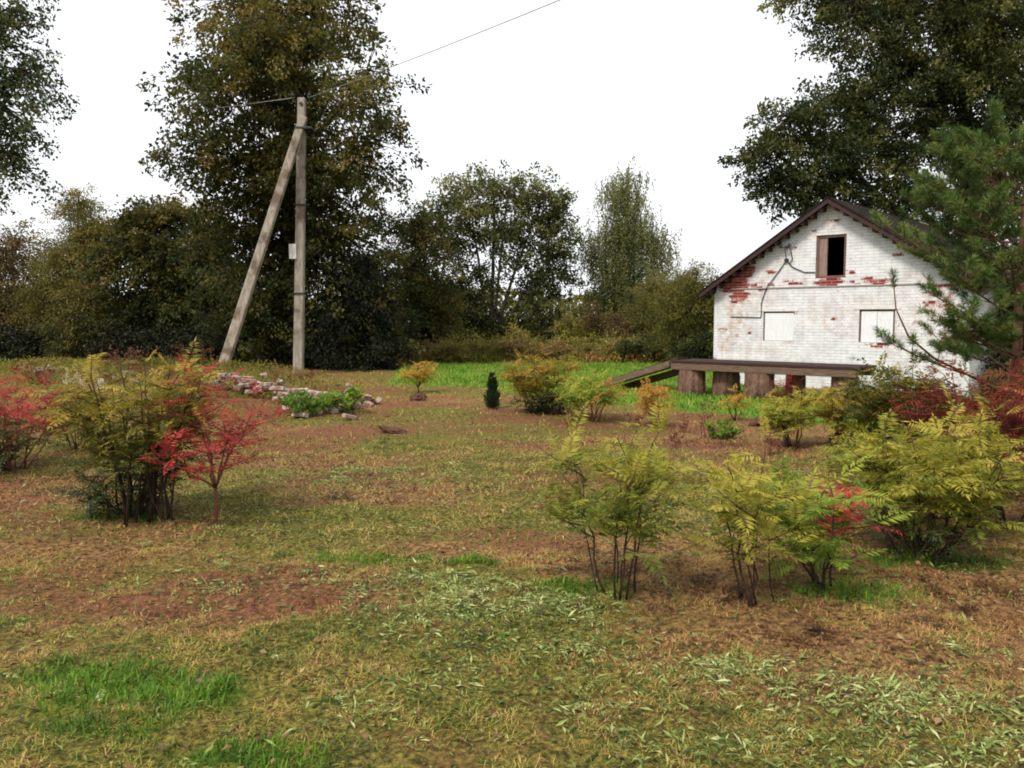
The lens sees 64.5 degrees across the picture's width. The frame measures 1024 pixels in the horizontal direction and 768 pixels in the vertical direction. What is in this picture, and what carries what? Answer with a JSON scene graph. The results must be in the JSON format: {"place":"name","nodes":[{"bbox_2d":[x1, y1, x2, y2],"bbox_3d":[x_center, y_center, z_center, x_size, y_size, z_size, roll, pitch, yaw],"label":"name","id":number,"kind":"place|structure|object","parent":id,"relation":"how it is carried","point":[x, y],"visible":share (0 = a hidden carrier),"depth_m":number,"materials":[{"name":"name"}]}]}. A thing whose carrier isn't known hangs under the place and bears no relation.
{"place":"outdoors","nodes":[
{"label":"outdoors","id":0,"kind":"place"},
{"bbox_2d":[0,323,1023,767],"bbox_3d":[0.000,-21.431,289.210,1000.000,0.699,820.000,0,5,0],"label":"ground","id":1,"kind":"structure","parent":0,"point":[462,755],"depth_m":4.42,"materials":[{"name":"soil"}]},
{"bbox_2d":[0,239,38,342],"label":"thicket alder","id":2,"kind":"object","parent":1,"relation":"on","point":[17,304],"visible":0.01,"depth_m":34.91,"materials":[{"name":"green plant"}]},
{"bbox_2d":[0,431,49,473],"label":"dark shrub","id":3,"kind":"object","parent":1,"relation":"on","point":[10,444],"visible":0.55,"depth_m":8.71,"materials":[{"name":"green plant"}]},
{"bbox_2d":[0,216,62,356],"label":"rowan","id":4,"kind":"object","parent":1,"relation":"on","point":[7,268],"visible":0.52,"depth_m":33.43,"materials":[{"name":"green plant"}]},
{"bbox_2d":[4,358,64,383],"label":"dry stalks","id":5,"kind":"object","parent":1,"relation":"on","point":[29,368],"visible":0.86,"depth_m":15.15,"materials":[{"name":"brown plant"}]},
{"bbox_2d":[0,0,80,215],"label":"edge birch","id":6,"kind":"object","parent":1,"relation":"on","point":[11,82],"visible":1,"depth_m":13.67,"materials":[{"name":"green plant"}]},
{"bbox_2d":[0,317,88,363],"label":"wood edge bush","id":7,"kind":"object","parent":1,"relation":"on","point":[21,342],"visible":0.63,"depth_m":28.80,"materials":[{"name":"green plant"}]},
{"bbox_2d":[0,365,101,471],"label":"red sumac","id":8,"kind":"object","parent":1,"relation":"on","point":[19,428],"visible":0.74,"depth_m":8.62,"materials":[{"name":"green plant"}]},
{"bbox_2d":[1,182,128,360],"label":"larch","id":9,"kind":"object","parent":1,"relation":"on","point":[62,260],"visible":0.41,"depth_m":31.97,"materials":[{"name":"green plant"}]},
{"bbox_2d":[19,369,120,449],"bbox_3d":[-5.327,0.342,9.796,1.116,1.059,1.201,-4,6,-43],"label":"false spirea","id":10,"kind":"object","parent":1,"relation":"on","point":[68,428],"visible":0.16,"depth_m":9.87,"materials":[{"name":"green plant"}]},
{"bbox_2d":[30,267,162,364],"bbox_3d":[-14.201,-2.411,28.955,5.872,3.561,3.750,0,5,0],"label":"bush","id":11,"kind":"object","parent":1,"relation":"on","point":[73,322],"visible":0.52,"depth_m":28.44,"materials":[{"name":"green plant"}]},
{"bbox_2d":[40,460,193,524],"bbox_3d":[-3.171,0.859,6.696,1.033,0.512,1.132,3,5,32],"label":"dark shrub","id":12,"kind":"object","parent":1,"relation":"on","point":[100,497],"visible":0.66,"depth_m":6.46,"materials":[{"name":"green plant"}]},
{"bbox_2d":[56,310,180,365],"bbox_3d":[-13.696,-1.599,28.577,4.941,2.037,3.443,0,5,0],"label":"wood edge bush","id":13,"kind":"object","parent":1,"relation":"on","point":[112,337],"visible":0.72,"depth_m":28.00,"materials":[{"name":"green plant"}]},
{"bbox_2d":[94,356,151,384],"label":"dry stalks","id":14,"kind":"object","parent":1,"relation":"on","point":[131,367],"visible":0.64,"depth_m":15.28,"materials":[{"name":"brown plant"}]},
{"bbox_2d":[13,338,243,526],"bbox_3d":[-2.962,0.366,6.476,1.681,1.496,1.644,0,5,0],"label":"false spirea","id":15,"kind":"object","parent":1,"relation":"on","point":[118,437],"visible":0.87,"depth_m":6.27,"materials":[{"name":"green plant"}]},
{"bbox_2d":[100,345,159,366],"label":"dry stalks","id":16,"kind":"object","parent":1,"relation":"on","point":[115,358],"visible":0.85,"depth_m":17.22,"materials":[{"name":"brown plant"}]},
{"bbox_2d":[66,194,246,359],"bbox_3d":[-13.116,-3.932,30.384,7.439,6.393,5.024,0,5,0],"label":"bushy maple","id":17,"kind":"object","parent":1,"relation":"on","point":[141,253],"visible":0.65,"depth_m":29.38,"materials":[{"name":"green plant"}]},
{"bbox_2d":[117,406,207,522],"bbox_3d":[-2.738,0.640,6.357,0.702,0.938,0.748,-3,5,-31],"label":"false spirea","id":18,"kind":"object","parent":1,"relation":"on","point":[174,480],"visible":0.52,"depth_m":6.37,"materials":[{"name":"green plant"}]},
{"bbox_2d":[149,364,194,386],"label":"dry stalks","id":19,"kind":"object","parent":1,"relation":"on","point":[158,371],"visible":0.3,"depth_m":14.57,"materials":[{"name":"brown plant"}]},
{"bbox_2d":[0,354,372,418],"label":"weeds","id":20,"kind":"object","parent":1,"relation":"on","point":[55,362],"visible":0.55,"depth_m":16.72,"materials":[{"name":"green plant"}]},
{"bbox_2d":[165,339,214,366],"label":"dry stalks","id":21,"kind":"object","parent":1,"relation":"on","point":[203,351],"visible":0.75,"depth_m":17.52,"materials":[{"name":"brown plant"}]},
{"bbox_2d":[132,313,274,365],"bbox_3d":[-10.528,-1.531,28.342,5.458,1.906,3.208,0,5,0],"label":"wood edge bush","id":22,"kind":"object","parent":1,"relation":"on","point":[185,341],"visible":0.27,"depth_m":27.97,"materials":[{"name":"green plant"}]},
{"bbox_2d":[92,273,319,339],"bbox_3d":[-13.949,-3.120,34.859,11.230,4.184,5.330,0,5,0],"label":"thicket alder","id":23,"kind":"object","parent":1,"relation":"on","point":[257,301],"depth_m":34.07,"materials":[{"name":"green plant"}]},
{"bbox_2d":[185,371,245,399],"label":"dry stalks","id":24,"kind":"object","parent":1,"relation":"on","point":[226,375],"visible":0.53,"depth_m":14.46,"materials":[{"name":"brown plant"}]},
{"bbox_2d":[136,379,298,523],"bbox_3d":[-2.260,0.527,6.450,1.098,1.168,1.509,0,5,0],"label":"red sumac","id":25,"kind":"object","parent":1,"relation":"on","point":[233,440],"visible":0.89,"depth_m":6.26,"materials":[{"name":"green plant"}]},
{"bbox_2d":[219,91,315,374],"bbox_3d":[-6.930,-4.061,22.680,2.996,8.302,0.770,-2,5,-22],"label":"utility pole","id":26,"kind":"object","parent":1,"relation":"on","point":[297,148],"visible":0.92,"depth_m":22.67,"materials":[{"name":"concrete"}]},
{"bbox_2d":[35,98,289,129],"bbox_3d":[-14.680,-7.831,24.622,17.460,0.761,0.011,1,5,12],"label":"power line","id":27,"kind":"object","parent":26,"relation":"attached to","point":[158,115],"visible":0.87,"depth_m":23.73,"materials":[{"name":"metal"}]},
{"bbox_2d":[308,0,559,97],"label":"power line","id":28,"kind":"object","parent":26,"relation":"attached to","point":[446,45],"visible":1,"depth_m":15.99,"materials":[{"name":"metal"}]},
{"bbox_2d":[135,0,432,371],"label":"tall linden","id":29,"kind":"object","parent":1,"relation":"on","point":[274,46],"visible":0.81,"depth_m":25.05,"materials":[{"name":"green plant"}]},
{"bbox_2d":[269,366,317,387],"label":"dry stalks","id":30,"kind":"object","parent":1,"relation":"on","point":[299,375],"visible":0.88,"depth_m":16.04,"materials":[{"name":"brown plant"}]},
{"bbox_2d":[291,412,308,417],"bbox_3d":[-3.409,0.503,13.052,0.262,0.086,0.136,0,-16,21],"label":"loose brick","id":31,"kind":"object","parent":1,"relation":"on","point":[296,415],"visible":0.95,"depth_m":13.00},
{"bbox_2d":[276,389,325,417],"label":"green weed","id":32,"kind":"object","parent":1,"relation":"on","point":[309,404],"visible":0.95,"depth_m":13.18,"materials":[{"name":"green plant"}]},
{"bbox_2d":[309,380,349,392],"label":"dry stalks","id":33,"kind":"object","parent":1,"relation":"on","point":[326,388],"visible":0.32,"depth_m":15.22,"materials":[{"name":"brown plant"}]},
{"bbox_2d":[324,406,338,413],"bbox_3d":[-3.069,0.438,13.757,0.256,0.084,0.140,13,13,33],"label":"loose brick","id":34,"kind":"object","parent":1,"relation":"on","point":[334,410],"visible":0.84,"depth_m":13.69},
{"bbox_2d":[313,384,368,413],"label":"green weed","id":35,"kind":"object","parent":1,"relation":"on","point":[353,393],"visible":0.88,"depth_m":13.75,"materials":[{"name":"green plant"}]},
{"bbox_2d":[280,235,419,371],"bbox_3d":[-5.353,-2.601,26.325,4.644,4.445,4.058,0,5,0],"label":"dark spruce","id":36,"kind":"object","parent":1,"relation":"on","point":[371,356],"visible":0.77,"depth_m":25.72,"materials":[{"name":"green plant"}]},
{"bbox_2d":[342,413,358,419],"bbox_3d":[-2.609,0.532,13.056,0.129,0.077,0.279,6,-8,42],"label":"loose brick","id":37,"kind":"object","parent":1,"relation":"on","point":[348,416],"visible":0.98,"depth_m":12.98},
{"bbox_2d":[357,396,376,404],"bbox_3d":[-2.745,0.361,15.132,0.326,0.286,0.375,2,5,27],"label":"clod","id":38,"kind":"object","parent":1,"relation":"on","point":[366,398],"visible":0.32,"depth_m":15.07,"materials":[{"name":"soil"}]},
{"bbox_2d":[38,285,713,331],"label":"wood","id":39,"kind":"object","parent":1,"relation":"on","point":[564,308],"visible":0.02,"depth_m":96.68,"materials":[{"name":"green plant"}]},
{"bbox_2d":[379,426,406,433],"bbox_3d":[-1.680,0.683,11.661,0.527,0.128,0.372,12,0,4],"label":"clod","id":40,"kind":"object","parent":1,"relation":"on","point":[390,430],"visible":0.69,"depth_m":11.55,"materials":[{"name":"soil"}]},
{"bbox_2d":[397,361,437,392],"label":"orange shrub","id":41,"kind":"object","parent":1,"relation":"on","point":[420,373],"visible":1,"depth_m":17.88,"materials":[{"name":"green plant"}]},
{"bbox_2d":[409,392,426,400],"bbox_3d":[-1.882,0.297,16.258,0.349,0.233,0.520,-3,6,3],"label":"clod","id":42,"kind":"object","parent":1,"relation":"on","point":[420,396],"visible":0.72,"depth_m":16.11,"materials":[{"name":"soil"}]},
{"bbox_2d":[379,198,476,356],"bbox_3d":[-3.639,-4.201,32.700,4.479,6.651,3.674,0,5,0],"label":"young ash","id":43,"kind":"object","parent":1,"relation":"on","point":[434,298],"visible":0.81,"depth_m":32.18,"materials":[{"name":"green plant"}]},
{"bbox_2d":[405,338,453,362],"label":"weed clump","id":44,"kind":"object","parent":1,"relation":"on","point":[427,348],"visible":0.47,"depth_m":30.21,"materials":[{"name":"green plant"}]},
{"bbox_2d":[428,339,476,362],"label":"weed clump","id":45,"kind":"object","parent":1,"relation":"on","point":[452,349],"visible":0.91,"depth_m":30.01,"materials":[{"name":"green plant"}]},
{"bbox_2d":[245,314,695,363],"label":"weeds","id":46,"kind":"object","parent":1,"relation":"on","point":[511,336],"visible":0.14,"depth_m":30.79,"materials":[{"name":"green plant"}]},
{"bbox_2d":[462,337,503,362],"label":"weed clump","id":47,"kind":"object","parent":1,"relation":"on","point":[481,349],"visible":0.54,"depth_m":30.72,"materials":[{"name":"green plant"}]},
{"bbox_2d":[482,372,501,408],"bbox_3d":[-0.356,0.116,14.680,0.380,0.724,0.369,0,5,0],"label":"dwarf conifer","id":48,"kind":"object","parent":1,"relation":"on","point":[491,396],"visible":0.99,"depth_m":14.61,"materials":[{"name":"green plant"}]},
{"bbox_2d":[398,159,589,343],"bbox_3d":[-0.893,-5.799,37.757,9.169,9.071,4.272,0,5,0],"label":"alder","id":49,"kind":"object","parent":1,"relation":"on","point":[511,231],"visible":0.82,"depth_m":37.16,"materials":[{"name":"green plant"}]},
{"bbox_2d":[0,451,1023,767],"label":"cut leaves","id":50,"kind":"object","parent":1,"relation":"on","point":[762,669],"visible":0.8,"depth_m":3.83,"materials":[{"name":"plant"}]},
{"bbox_2d":[0,398,1023,767],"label":"fallen leaves","id":51,"kind":"object","parent":1,"relation":"on","point":[498,670],"visible":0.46,"depth_m":5.31,"materials":[{"name":"brown plant"}]},
{"bbox_2d":[486,334,543,362],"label":"weed clump","id":52,"kind":"object","parent":1,"relation":"on","point":[513,347],"visible":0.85,"depth_m":30.15,"materials":[{"name":"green plant"}]},
{"bbox_2d":[506,327,541,359],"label":"weed clump","id":53,"kind":"object","parent":1,"relation":"on","point":[520,333],"visible":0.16,"depth_m":31.89,"materials":[{"name":"green plant"}]},
{"bbox_2d":[491,342,589,412],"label":"false spirea","id":54,"kind":"object","parent":1,"relation":"on","point":[537,372],"visible":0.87,"depth_m":13.90,"materials":[{"name":"green plant"}]},
{"bbox_2d":[508,382,582,414],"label":"dark shrub","id":55,"kind":"object","parent":1,"relation":"on","point":[540,407],"visible":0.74,"depth_m":13.82,"materials":[{"name":"green plant"}]},
{"bbox_2d":[543,490,570,511],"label":"dry stalks","id":56,"kind":"object","parent":1,"relation":"on","point":[547,497],"visible":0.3,"depth_m":6.76,"materials":[{"name":"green plant"}]},
{"bbox_2d":[533,337,581,361],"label":"weed clump","id":57,"kind":"object","parent":1,"relation":"on","point":[561,350],"visible":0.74,"depth_m":30.14,"materials":[{"name":"green plant"}]},
{"bbox_2d":[548,311,601,346],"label":"elder bush","id":58,"kind":"object","parent":1,"relation":"on","point":[570,319],"visible":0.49,"depth_m":35.65,"materials":[{"name":"green plant"}]},
{"bbox_2d":[544,365,635,421],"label":"false spirea","id":59,"kind":"object","parent":1,"relation":"on","point":[603,393],"visible":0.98,"depth_m":12.86,"materials":[{"name":"green plant"}]},
{"bbox_2d":[571,335,620,361],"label":"weed clump","id":60,"kind":"object","parent":1,"relation":"on","point":[586,345],"visible":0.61,"depth_m":30.75,"materials":[{"name":"green plant"}]},
{"bbox_2d":[515,395,708,600],"bbox_3d":[0.566,0.621,4.647,0.978,1.179,1.292,-4,6,-44],"label":"false spirea","id":61,"kind":"object","parent":1,"relation":"on","point":[623,508],"visible":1,"depth_m":4.46,"materials":[{"name":"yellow plant"}]},
{"bbox_2d":[573,297,654,346],"bbox_3d":[4.847,-2.399,34.821,4.485,2.702,2.668,0,5,0],"label":"rusty bush","id":62,"kind":"object","parent":1,"relation":"on","point":[593,322],"visible":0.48,"depth_m":34.67,"materials":[{"name":"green plant"}]},
{"bbox_2d":[568,154,682,336],"bbox_3d":[5.550,-6.245,39.417,5.821,9.700,4.605,0,5,0],"label":"birch","id":63,"kind":"object","parent":1,"relation":"on","point":[629,256],"visible":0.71,"depth_m":39.01,"materials":[{"name":"green plant"}]},
{"bbox_2d":[625,412,643,427],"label":"dry stalks","id":64,"kind":"object","parent":1,"relation":"on","point":[638,417],"visible":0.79,"depth_m":12.20,"materials":[{"name":"brown plant"}]},
{"bbox_2d":[603,329,674,362],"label":"dark bush","id":65,"kind":"object","parent":1,"relation":"on","point":[635,345],"visible":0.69,"depth_m":30.19,"materials":[{"name":"green plant"}]},
{"bbox_2d":[597,357,687,387],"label":"plank ramp","id":66,"kind":"structure","parent":1,"relation":"on","point":[649,370],"depth_m":18.29,"materials":[{"name":"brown wood"}]},
{"bbox_2d":[628,376,677,427],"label":"orange shrub","id":67,"kind":"object","parent":1,"relation":"on","point":[654,393],"visible":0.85,"depth_m":12.22,"materials":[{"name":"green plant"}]},
{"bbox_2d":[615,265,700,349],"bbox_3d":[6.226,-2.993,34.002,4.014,4.005,3.464,0,5,0],"label":"willow bush","id":68,"kind":"object","parent":1,"relation":"on","point":[645,300],"visible":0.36,"depth_m":33.68,"materials":[{"name":"green plant"}]},
{"bbox_2d":[668,428,684,449],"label":"dry stalks","id":69,"kind":"object","parent":1,"relation":"on","point":[676,441],"visible":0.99,"depth_m":10.18,"materials":[{"name":"brown plant"}]},
{"bbox_2d":[638,255,721,361],"bbox_3d":[6.480,-2.596,29.013,3.897,3.967,2.828,0,5,0],"label":"willow bush","id":70,"kind":"object","parent":1,"relation":"on","point":[691,308],"visible":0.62,"depth_m":28.54,"materials":[{"name":"green plant"}]},
{"bbox_2d":[676,411,688,432],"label":"dry stalks","id":71,"kind":"object","parent":1,"relation":"on","point":[685,424],"visible":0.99,"depth_m":11.71,"materials":[{"name":"brown plant"}]},
{"bbox_2d":[664,327,713,358],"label":"dark bush","id":72,"kind":"object","parent":1,"relation":"on","point":[699,348],"visible":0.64,"depth_m":27.20,"materials":[{"name":"green plant"}]},
{"bbox_2d":[697,399,718,436],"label":"dry stalks","id":73,"kind":"object","parent":1,"relation":"on","point":[703,405],"visible":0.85,"depth_m":11.12,"materials":[{"name":"brown plant"}]},
{"bbox_2d":[701,418,742,439],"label":"green weed","id":74,"kind":"object","parent":1,"relation":"on","point":[723,431],"visible":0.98,"depth_m":10.95,"materials":[{"name":"green plant"}]},
{"bbox_2d":[717,384,752,420],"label":"orange shrub","id":75,"kind":"object","parent":1,"relation":"on","point":[737,405],"visible":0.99,"depth_m":12.86,"materials":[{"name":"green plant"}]},
{"bbox_2d":[676,409,826,608],"bbox_3d":[1.335,0.682,4.551,0.829,1.117,1.156,2,5,23],"label":"false spirea","id":76,"kind":"object","parent":1,"relation":"on","point":[748,520],"visible":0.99,"depth_m":4.37,"materials":[{"name":"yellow plant"}]},
{"bbox_2d":[748,417,764,426],"bbox_3d":[3.794,0.613,12.414,0.328,0.218,0.506,2,5,27],"label":"clod","id":77,"kind":"object","parent":1,"relation":"on","point":[754,423],"visible":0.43,"depth_m":12.26,"materials":[{"name":"soil"}]},
{"bbox_2d":[762,432,782,454],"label":"dry stalks","id":78,"kind":"object","parent":1,"relation":"on","point":[770,443],"visible":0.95,"depth_m":9.82,"materials":[{"name":"brown plant"}]},
{"bbox_2d":[671,358,876,406],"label":"loading platform","id":79,"kind":"structure","parent":1,"relation":"on","point":[759,377],"depth_m":16.29,"materials":[{"name":"brown wood"}]},
{"bbox_2d":[763,369,805,404],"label":"red seedling","id":80,"kind":"object","parent":1,"relation":"on","point":[783,391],"visible":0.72,"depth_m":15.04,"materials":[{"name":"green plant"}]},
{"bbox_2d":[755,387,829,447],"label":"false spirea","id":81,"kind":"object","parent":1,"relation":"on","point":[777,421],"visible":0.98,"depth_m":10.27,"materials":[{"name":"yellow plant"}]},
{"bbox_2d":[742,444,915,592],"bbox_3d":[1.778,0.800,4.766,1.175,0.890,0.898,-4,6,-44],"label":"false spirea","id":82,"kind":"object","parent":1,"relation":"on","point":[826,518],"visible":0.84,"depth_m":4.71,"materials":[{"name":"green plant"}]},
{"bbox_2d":[797,383,898,443],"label":"false spirea","id":83,"kind":"object","parent":1,"relation":"on","point":[830,415],"visible":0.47,"depth_m":10.26,"materials":[{"name":"green plant"}]},
{"bbox_2d":[826,428,873,447],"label":"shrub","id":84,"kind":"object","parent":1,"relation":"on","point":[835,443],"visible":0.17,"depth_m":10.24,"materials":[{"name":"plant"}]},
{"bbox_2d":[699,196,1010,397],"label":"brick house","id":85,"kind":"structure","parent":1,"relation":"on","point":[811,284],"depth_m":18.03,"materials":[{"name":"white brick"}]},
{"bbox_2d":[763,312,793,340],"bbox_3d":[6.234,-1.346,18.890,0.734,0.674,0.108,4,6,43],"label":"window frame","id":86,"kind":"structure","parent":85,"relation":"in","point":[778,326],"depth_m":18.84,"materials":[{"name":"white paint"}]},
{"bbox_2d":[816,234,846,278],"bbox_3d":[7.098,-2.824,17.973,0.662,0.942,0.090,4,6,43],"label":"loft window","id":87,"kind":"structure","parent":85,"relation":"in","point":[822,241],"depth_m":18.07,"materials":[{"name":"brown paint"}]},
{"bbox_2d":[859,309,894,341],"bbox_3d":[7.852,-1.244,17.400,0.734,0.704,0.108,4,6,43],"label":"window frame","id":88,"kind":"structure","parent":85,"relation":"in","point":[885,318],"depth_m":17.39,"materials":[{"name":"white paint"}]},
{"bbox_2d":[807,421,932,496],"bbox_3d":[3.236,0.693,7.281,1.118,0.806,1.161,0,5,0],"label":"false spirea","id":89,"kind":"object","parent":1,"relation":"on","point":[836,453],"visible":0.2,"depth_m":7.33,"materials":[{"name":"yellow plant"}]},
{"bbox_2d":[717,0,1023,268],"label":"great willow","id":90,"kind":"object","parent":1,"relation":"on","point":[975,35],"visible":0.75,"depth_m":24.50,"materials":[{"name":"green plant"}]},
{"bbox_2d":[827,349,981,449],"bbox_3d":[4.441,0.230,9.527,1.659,1.306,1.782,0,5,0],"label":"false spirea","id":91,"kind":"object","parent":1,"relation":"on","point":[883,382],"visible":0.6,"depth_m":9.32,"materials":[{"name":"green plant"}]},
{"bbox_2d":[815,380,1023,555],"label":"false spirea","id":92,"kind":"object","parent":1,"relation":"on","point":[963,481],"visible":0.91,"depth_m":5.32,"materials":[{"name":"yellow plant"}]},
{"bbox_2d":[852,494,1002,565],"bbox_3d":[2.708,0.945,5.397,0.945,0.491,0.924,4,6,42],"label":"dark shrub","id":93,"kind":"object","parent":1,"relation":"on","point":[931,543],"visible":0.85,"depth_m":5.28,"materials":[{"name":"green plant"}]},
{"bbox_2d":[869,95,1023,475],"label":"pine tree","id":94,"kind":"object","parent":1,"relation":"on","point":[971,159],"visible":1,"depth_m":7.73,"materials":[{"name":"green plant"}]},
{"bbox_2d":[888,357,1023,497],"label":"dark red shrub","id":95,"kind":"object","parent":1,"relation":"on","point":[1015,423],"visible":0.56,"depth_m":7.28,"materials":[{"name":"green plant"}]},
{"bbox_2d":[918,386,1023,527],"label":"false spirea","id":96,"kind":"object","parent":1,"relation":"on","point":[1001,508],"visible":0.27,"depth_m":6.12,"materials":[{"name":"green plant"}]},
{"bbox_2d":[944,351,1023,459],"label":"false spirea","id":97,"kind":"object","parent":1,"relation":"on","point":[991,384],"visible":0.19,"depth_m":8.64,"materials":[{"name":"red plant"}]},
{"bbox_2d":[977,235,1023,395],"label":"dark bush","id":98,"kind":"object","parent":1,"relation":"on","point":[1000,359],"visible":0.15,"depth_m":16.98,"materials":[{"name":"green plant"}]},
{"bbox_2d":[0,359,1023,767],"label":"green grass","id":99,"kind":"structure","parent":0,"point":[456,371],"depth_m":4.66,"materials":[{"name":"green plant"}]},
{"bbox_2d":[0,0,1023,321],"label":"sky","id":100,"kind":"structure","parent":0,"point":[577,88],"materials":[{"name":"white"}]},
{"bbox_3d":[-5.032,0.071,14.898,0.164,0.090,0.131,5,5,14],"label":"loose brick","id":101,"kind":"object","parent":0,"visible":0},
{"bbox_2d":[237,382,251,387],"bbox_3d":[-4.904,0.015,14.861,0.256,0.084,0.140,-7,16,12],"label":"loose brick","id":102,"kind":"object","parent":101,"relation":"on","point":[241,385],"visible":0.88,"depth_m":14.80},
{"bbox_2d":[241,378,256,383],"bbox_3d":[-4.823,-0.053,14.850,0.279,0.077,0.129,7,4,9],"label":"loose brick","id":103,"kind":"object","parent":102,"relation":"on","point":[251,381],"visible":0.88,"depth_m":14.80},
{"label":"loose brick","id":104,"kind":"object","parent":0,"visible":0},
{"bbox_2d":[277,391,290,397],"bbox_3d":[-4.055,0.189,14.465,0.279,0.077,0.129,11,14,23],"label":"loose brick","id":105,"kind":"object","parent":104,"relation":"on","point":[282,394],"visible":0.59,"depth_m":14.44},
{"bbox_2d":[269,386,284,390],"bbox_3d":[-4.212,0.079,14.550,0.262,0.086,0.136,2,-4,-2],"label":"loose brick","id":106,"kind":"object","parent":105,"relation":"on","point":[276,388],"visible":0.99,"depth_m":14.49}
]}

